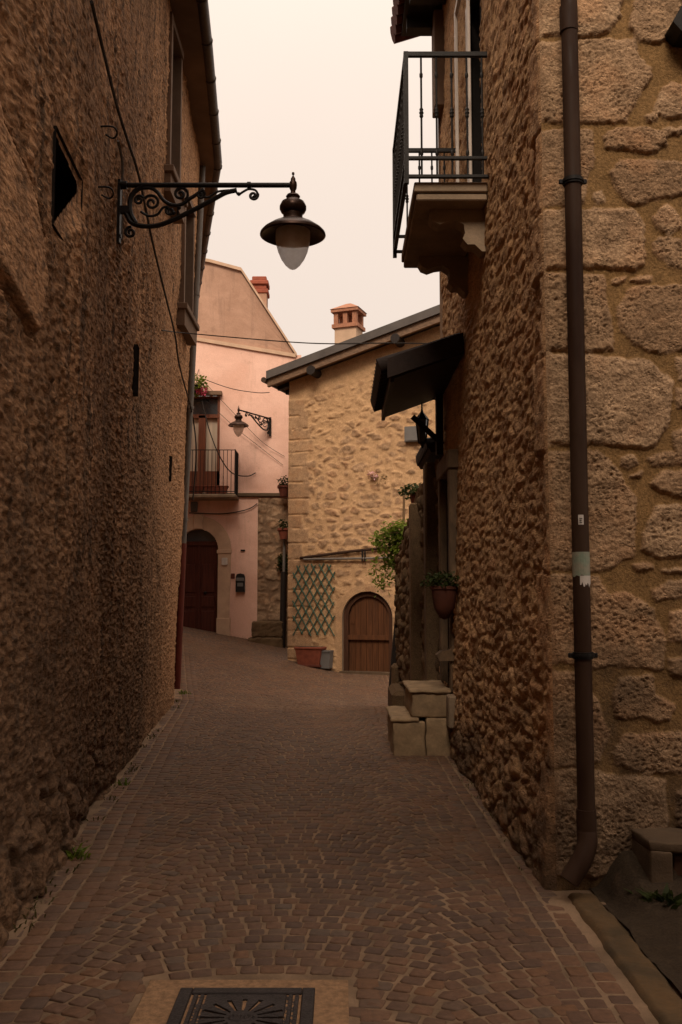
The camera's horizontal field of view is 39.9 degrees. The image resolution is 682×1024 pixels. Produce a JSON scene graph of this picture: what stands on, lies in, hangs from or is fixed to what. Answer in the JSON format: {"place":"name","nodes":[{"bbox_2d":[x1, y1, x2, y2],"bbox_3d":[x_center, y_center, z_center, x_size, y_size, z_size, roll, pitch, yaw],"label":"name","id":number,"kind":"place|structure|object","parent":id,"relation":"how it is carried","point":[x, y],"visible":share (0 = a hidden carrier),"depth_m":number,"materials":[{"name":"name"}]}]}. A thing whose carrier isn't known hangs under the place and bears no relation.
{"place":"outdoors","nodes":[
{"label":"outdoors","id":0,"kind":"place"},
{"bbox_2d":[206,0,439,356],"label":"sky","id":1,"kind":"structure","parent":0,"point":[309,89],"materials":[{"name":"white"}]},
{"bbox_2d":[0,626,681,1023],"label":"cobbled road","id":2,"kind":"structure","parent":0,"point":[270,812],"depth_m":5.27,"materials":[{"name":"brown stone"}]},
{"bbox_2d":[65,839,90,860],"bbox_3d":[-1.660,2.098,5.810,0.249,0.094,0.248,2,-6,-20],"label":"weed","id":3,"kind":"object","parent":2,"relation":"on","point":[82,851],"visible":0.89,"depth_m":5.79,"materials":[{"name":"green plant"}]},
{"bbox_2d":[13,700,180,932],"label":"grass","id":4,"kind":"structure","parent":2,"relation":"on","point":[35,912],"depth_m":5.48,"materials":[{"name":"green plant"}]},
{"bbox_2d":[0,0,221,960],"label":"rendered building","id":5,"kind":"structure","parent":2,"relation":"on","point":[93,407],"depth_m":6.56,"materials":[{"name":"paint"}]},
{"bbox_2d":[98,186,113,198],"bbox_3d":[-1.752,-2.348,6.891,0.170,0.059,0.106,1,-5,-13],"label":"wall hook","id":6,"kind":"object","parent":5,"relation":"attached to","point":[111,197],"depth_m":6.89,"materials":[{"name":"metal"}]},
{"bbox_2d":[100,125,117,138],"bbox_3d":[-1.770,-2.868,7.080,0.170,0.059,0.106,1,-5,-13],"label":"wall hook","id":7,"kind":"object","parent":5,"relation":"attached to","point":[115,136],"depth_m":7.07,"materials":[{"name":"metal"}]},
{"bbox_2d":[117,140,123,239],"bbox_3d":[-1.861,-2.712,7.921,0.038,0.740,0.320,1,-5,-6],"label":"pale cable","id":8,"kind":"object","parent":5,"relation":"attached to","point":[122,162],"visible":0.67,"depth_m":7.99,"materials":[{"name":"brown plastic"}]},
{"bbox_2d":[90,0,196,500],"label":"wall cable","id":9,"kind":"object","parent":5,"relation":"attached to","point":[113,91],"depth_m":8.80,"materials":[{"name":"black rubber"}]},
{"bbox_2d":[164,11,187,223],"bbox_3d":[-2.173,-4.926,11.795,0.360,2.290,1.060,0,-5,0],"label":"window","id":10,"kind":"structure","parent":5,"relation":"in","point":[172,168],"depth_m":12.04,"materials":[{"name":"paint"}]},
{"bbox_2d":[176,188,199,345],"bbox_3d":[-2.347,-3.631,13.886,0.360,2.090,1.160,0,-5,0],"label":"window","id":11,"kind":"structure","parent":5,"relation":"in","point":[186,321],"depth_m":14.05,"materials":[{"name":"paint"}]},
{"bbox_2d":[174,165,205,688],"bbox_3d":[-2.470,-1.490,15.348,0.397,8.653,0.120,0,-5,0],"label":"downpipe","id":12,"kind":"object","parent":5,"relation":"attached to","point":[181,587],"visible":0.68,"depth_m":15.27,"materials":[{"name":"metal"}]},
{"bbox_2d":[116,172,325,269],"bbox_3d":[-0.998,-2.437,7.853,1.742,0.847,0.550,0,-5,0],"label":"street lamp","id":13,"kind":"object","parent":5,"relation":"attached to","point":[292,234],"visible":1,"depth_m":7.84,"materials":[{"name":"wrought iron"},{"name":"brown metal"},{"name":"frosted glass"}]},
{"bbox_2d":[161,330,425,343],"bbox_3d":[-0.499,-2.223,12.043,3.526,0.667,1.584,0,-5,5],"label":"overhead cable","id":14,"kind":"object","parent":5,"relation":"attached to","point":[297,342],"visible":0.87,"depth_m":12.15,"materials":[{"name":"black rubber"}]},
{"bbox_2d":[111,777,130,785],"bbox_3d":[-1.891,2.310,8.040,0.196,0.076,0.123,4,-6,-34],"label":"weed","id":15,"kind":"object","parent":2,"relation":"on","point":[124,784],"visible":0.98,"depth_m":8.02,"materials":[{"name":"green plant"}]},
{"bbox_2d":[129,980,348,1023],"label":"drain surround","id":16,"kind":"object","parent":2,"relation":"on","point":[159,997],"visible":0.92,"depth_m":3.76,"materials":[{"name":"beige stone"}]},
{"bbox_2d":[166,988,314,1023],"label":"drain cover","id":17,"kind":"object","parent":16,"relation":"on","point":[275,999],"visible":1,"depth_m":3.66,"materials":[{"name":"metal"}]},
{"bbox_2d":[183,258,300,646],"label":"pink house","id":18,"kind":"structure","parent":2,"relation":"on","point":[233,300],"depth_m":26.24,"materials":[{"name":"pink paint"}]},
{"bbox_2d":[191,502,197,511],"bbox_3d":[-4.081,-0.143,26.090,0.180,0.280,0.060,0,-5,0],"label":"junction box","id":19,"kind":"object","parent":18,"relation":"attached to","point":[194,506],"visible":1,"depth_m":26.06,"materials":[{"name":"grey plastic"}]},
{"bbox_2d":[189,486,204,493],"bbox_3d":[-4.040,-0.590,25.539,0.660,0.235,0.230,0,-5,0],"label":"planter","id":20,"kind":"object","parent":18,"relation":"on","point":[198,488],"visible":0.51,"depth_m":25.44,"materials":[{"name":"ceramic"}]},
{"bbox_2d":[183,530,217,631],"bbox_3d":[-3.957,1.944,26.070,1.114,3.090,0.123,0,-5,0],"label":"arched door","id":21,"kind":"structure","parent":18,"relation":"in","point":[201,573],"depth_m":26.07,"materials":[{"name":"brown wood"}]},
{"bbox_2d":[194,370,208,397],"bbox_3d":[-3.981,-3.620,26.063,0.705,0.891,0.595,-4,-6,35],"label":"flower basket","id":22,"kind":"object","parent":18,"relation":"attached to","point":[199,387],"visible":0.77,"depth_m":25.98,"materials":[{"name":"green plant"}]},
{"bbox_2d":[189,391,221,492],"bbox_3d":[-3.930,-1.965,26.291,1.179,2.849,0.290,0,-5,0],"label":"french window","id":23,"kind":"structure","parent":18,"relation":"in","point":[203,437],"depth_m":26.38,"materials":[{"name":"brown wood"}]},
{"bbox_2d":[204,486,228,493],"bbox_3d":[-3.390,-0.590,25.539,0.660,0.235,0.230,0,-5,0],"label":"planter","id":24,"kind":"object","parent":18,"relation":"on","point":[225,488],"visible":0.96,"depth_m":25.44,"materials":[{"name":"ceramic"}]},
{"bbox_2d":[189,503,256,513],"bbox_3d":[-3.266,-0.092,26.060,1.901,0.315,0.038,0,-5,0],"label":"overhead cable","id":25,"kind":"object","parent":18,"relation":"attached to","point":[223,513],"visible":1,"depth_m":26.04,"materials":[{"name":"black rubber"}]},
{"bbox_2d":[222,558,227,564],"bbox_3d":[-3.210,1.364,25.873,0.160,0.200,0.030,0,-5,0],"label":"number tile","id":26,"kind":"object","parent":18,"relation":"attached to","point":[224,561],"visible":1,"depth_m":25.86,"materials":[{"name":"ceramic"}]},
{"bbox_2d":[201,401,255,476],"bbox_3d":[-3.092,-2.046,25.929,1.530,2.104,0.422,1,-5,-10],"label":"overhead cable","id":27,"kind":"object","parent":18,"relation":"attached to","point":[216,448],"visible":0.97,"depth_m":25.83,"materials":[{"name":"black rubber"}]},
{"bbox_2d":[202,378,269,392],"bbox_3d":[-2.596,-3.361,25.219,0.724,0.949,3.155,5,-7,-41],"label":"overhead cable","id":28,"kind":"object","parent":18,"relation":"attached to","point":[239,390],"visible":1,"depth_m":25.71,"materials":[{"name":"black rubber"}]},
{"bbox_2d":[236,573,244,591],"bbox_3d":[-2.771,1.946,25.854,0.250,0.510,0.152,0,-5,0],"label":"mailbox","id":29,"kind":"object","parent":18,"relation":"attached to","point":[240,582],"visible":1,"depth_m":25.78,"materials":[{"name":"black plastic"}]},
{"bbox_2d":[203,398,282,464],"bbox_3d":[-2.745,-2.258,26.216,2.264,1.908,0.056,0,-5,-1],"label":"overhead cable","id":30,"kind":"object","parent":18,"relation":"attached to","point":[242,433],"visible":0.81,"depth_m":26.18,"materials":[{"name":"grey rubber"}]},
{"bbox_2d":[204,382,284,456],"bbox_3d":[-2.701,-2.595,26.246,2.268,2.105,0.058,0,-5,-1],"label":"overhead cable","id":31,"kind":"object","parent":18,"relation":"attached to","point":[247,427],"visible":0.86,"depth_m":26.19,"materials":[{"name":"grey rubber"}]},
{"bbox_2d":[228,406,270,436],"bbox_3d":[-2.426,-2.374,25.544,0.550,0.847,1.742,-3,-6,31],"label":"street lamp","id":32,"kind":"object","parent":18,"relation":"attached to","point":[238,425],"visible":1,"depth_m":25.05,"materials":[{"name":"metal"}]},
{"bbox_2d":[275,553,287,572],"bbox_3d":[-1.598,1.415,25.759,0.468,0.584,0.421,0,-5,0],"label":"hanging plant","id":33,"kind":"object","parent":18,"relation":"hanging from","point":[279,564],"visible":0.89,"depth_m":25.74,"materials":[{"name":"green plant"}]},
{"bbox_2d":[275,519,287,539],"bbox_3d":[-1.562,0.460,25.546,0.474,0.565,0.410,0,-5,0],"label":"wall pot","id":34,"kind":"object","parent":18,"relation":"attached to","point":[283,532],"depth_m":25.45,"materials":[{"name":"ceramic"}]},
{"bbox_2d":[277,475,287,496],"bbox_3d":[-1.570,-0.711,25.664,0.421,0.583,0.388,0,-5,0],"label":"wall pot","id":35,"kind":"object","parent":18,"relation":"attached to","point":[283,489],"depth_m":25.56,"materials":[{"name":"ceramic"}]},
{"bbox_2d":[280,540,286,647],"bbox_3d":[-1.577,2.233,25.553,0.198,3.172,0.164,0,-5,0],"label":"downpipe","id":36,"kind":"object","parent":18,"relation":"attached to","point":[283,586],"visible":0.74,"depth_m":25.48,"materials":[{"name":"black metal"}]},
{"bbox_2d":[248,621,282,647],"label":"stone steps","id":37,"kind":"structure","parent":2,"relation":"on","point":[267,632],"depth_m":25.35,"materials":[{"name":"beige stone"}]},
{"bbox_2d":[294,646,326,667],"bbox_3d":[-0.737,3.472,22.531,0.710,0.484,0.370,-2,-6,21],"label":"planter","id":38,"kind":"object","parent":2,"relation":"on","point":[308,656],"visible":0.88,"depth_m":22.39,"materials":[{"name":"ceramic"}]},
{"bbox_2d":[320,650,333,668],"bbox_3d":[-0.348,3.518,22.429,0.280,0.420,0.250,-2,-6,21],"label":"pail","id":39,"kind":"object","parent":2,"relation":"on","point":[326,660],"visible":0.96,"depth_m":22.34,"materials":[{"name":"grey plastic"}]},
{"bbox_2d":[261,303,439,674],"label":"gable house","id":40,"kind":"structure","parent":2,"relation":"on","point":[344,439],"depth_m":22.77,"materials":[{"name":"stone"}]},
{"bbox_2d":[292,563,334,635],"bbox_3d":[-0.669,2.122,22.808,1.129,1.778,0.045,-2,-6,21],"label":"trellis","id":41,"kind":"object","parent":40,"relation":"attached to","point":[314,599],"visible":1,"depth_m":22.79,"materials":[{"name":"green wood"}]},
{"bbox_2d":[300,547,389,560],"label":"wall pipes","id":42,"kind":"object","parent":40,"relation":"attached to","point":[312,557],"depth_m":22.57,"materials":[{"name":"metal"}]},
{"bbox_2d":[344,591,391,671],"bbox_3d":[0.680,2.946,22.431,1.270,2.100,0.160,-2,-6,21],"label":"cellar door","id":43,"kind":"structure","parent":40,"relation":"in","point":[367,620],"depth_m":22.44,"materials":[{"name":"brown wood"}]},
{"bbox_2d":[366,471,386,483],"bbox_3d":[0.897,-0.832,22.482,0.615,0.327,0.206,-1,-5,10],"label":"blossom","id":44,"kind":"object","parent":40,"relation":"attached to","point":[374,477],"visible":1,"depth_m":22.48,"materials":[{"name":"pink plant"}]},
{"bbox_2d":[404,426,417,442],"bbox_3d":[1.703,-1.846,22.247,0.380,0.360,0.155,-2,-6,21],"label":"junction box","id":45,"kind":"object","parent":40,"relation":"attached to","point":[410,433],"visible":0.64,"depth_m":22.19,"materials":[{"name":"grey plastic"}]},
{"bbox_2d":[388,437,441,704],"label":"garden wall","id":46,"kind":"structure","parent":2,"relation":"on","point":[416,622],"depth_m":12.81,"materials":[{"name":"stone"}]},
{"bbox_2d":[365,516,407,597],"bbox_3d":[0.953,0.762,15.589,1.110,1.397,1.031,0,-5,0],"label":"climbing plant","id":47,"kind":"object","parent":46,"relation":"attached to","point":[395,532],"visible":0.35,"depth_m":15.55,"materials":[{"name":"green plant"}]},
{"bbox_2d":[402,492,404,523],"bbox_3d":[1.042,0.538,15.917,0.113,1.812,0.044,0,-5,0],"label":"wooden pole","id":48,"kind":"object","parent":47,"relation":"attached to","point":[403,515],"visible":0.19,"depth_m":15.95,"materials":[{"name":"brown wood"}]},
{"bbox_2d":[388,608,396,686],"bbox_3d":[0.908,2.120,15.472,0.270,1.712,0.106,0,-5,0],"label":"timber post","id":49,"kind":"object","parent":46,"relation":"attached to","point":[393,656],"visible":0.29,"depth_m":15.40,"materials":[{"name":"brown wood"}]},
{"bbox_2d":[397,483,420,502],"bbox_3d":[1.156,-0.266,14.674,0.536,0.410,0.516,-3,-6,33],"label":"potted plant","id":50,"kind":"object","parent":46,"relation":"on","point":[412,490],"visible":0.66,"depth_m":14.62,"materials":[{"name":"green plant"}]},
{"bbox_2d":[386,680,450,755],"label":"stone steps","id":51,"kind":"structure","parent":2,"relation":"on","point":[417,725],"depth_m":9.57,"materials":[{"name":"beige stone"}]},
{"bbox_2d":[452,764,525,870],"bbox_3d":[1.099,2.263,7.306,0.246,0.037,3.674,0,-5,0],"label":"moss","id":52,"kind":"object","parent":2,"relation":"on","point":[490,815],"visible":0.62,"depth_m":6.92,"materials":[{"name":"green plant"}]},
{"bbox_2d":[370,0,681,890],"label":"stone house","id":53,"kind":"structure","parent":2,"relation":"on","point":[484,236],"depth_m":5.55,"materials":[{"name":"stone"}]},
{"bbox_2d":[416,398,434,447],"bbox_3d":[1.052,-1.049,11.040,0.367,0.611,0.147,0,-5,0],"label":"wall lantern","id":54,"kind":"object","parent":53,"relation":"hanging from","point":[421,433],"depth_m":11.00,"materials":[{"name":"metal"}]},
{"bbox_2d":[420,569,458,619],"bbox_3d":[1.010,0.831,9.473,0.445,0.509,0.437,0,-5,0],"label":"wall pot","id":55,"kind":"object","parent":53,"relation":"attached to","point":[444,594],"depth_m":9.37,"materials":[{"name":"brown ceramic"}]},
{"bbox_2d":[454,0,471,181],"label":"balcony door","id":56,"kind":"structure","parent":53,"relation":"in","point":[467,11],"depth_m":8.91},
{"bbox_2d":[559,0,597,887],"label":"downpipe","id":57,"kind":"object","parent":53,"relation":"attached to","point":[582,655],"visible":1,"depth_m":5.18,"materials":[{"name":"metal"}]},
{"bbox_2d":[665,6,681,47],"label":"wall bracket","id":58,"kind":"object","parent":53,"relation":"attached to","point":[673,35],"depth_m":5.47,"materials":[{"name":"metal"}]},
{"bbox_2d":[568,893,681,1023],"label":"kerb","id":59,"kind":"structure","parent":2,"relation":"on","point":[650,984],"depth_m":4.11,"materials":[{"name":"beige stone"}]},
{"bbox_2d":[622,883,681,908],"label":"weed","id":60,"kind":"object","parent":2,"relation":"on","point":[667,894],"visible":0.49,"depth_m":4.69,"materials":[{"name":"green plant"}]},
{"bbox_2d":[590,850,681,993],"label":"yard","id":61,"kind":"structure","parent":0,"point":[655,927],"depth_m":4.64,"materials":[{"name":"grey concrete"}]},
{"bbox_2d":[631,827,681,882],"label":"stone bench","id":62,"kind":"object","parent":61,"relation":"on","point":[657,853],"visible":0.66,"depth_m":4.87,"materials":[{"name":"stone"}]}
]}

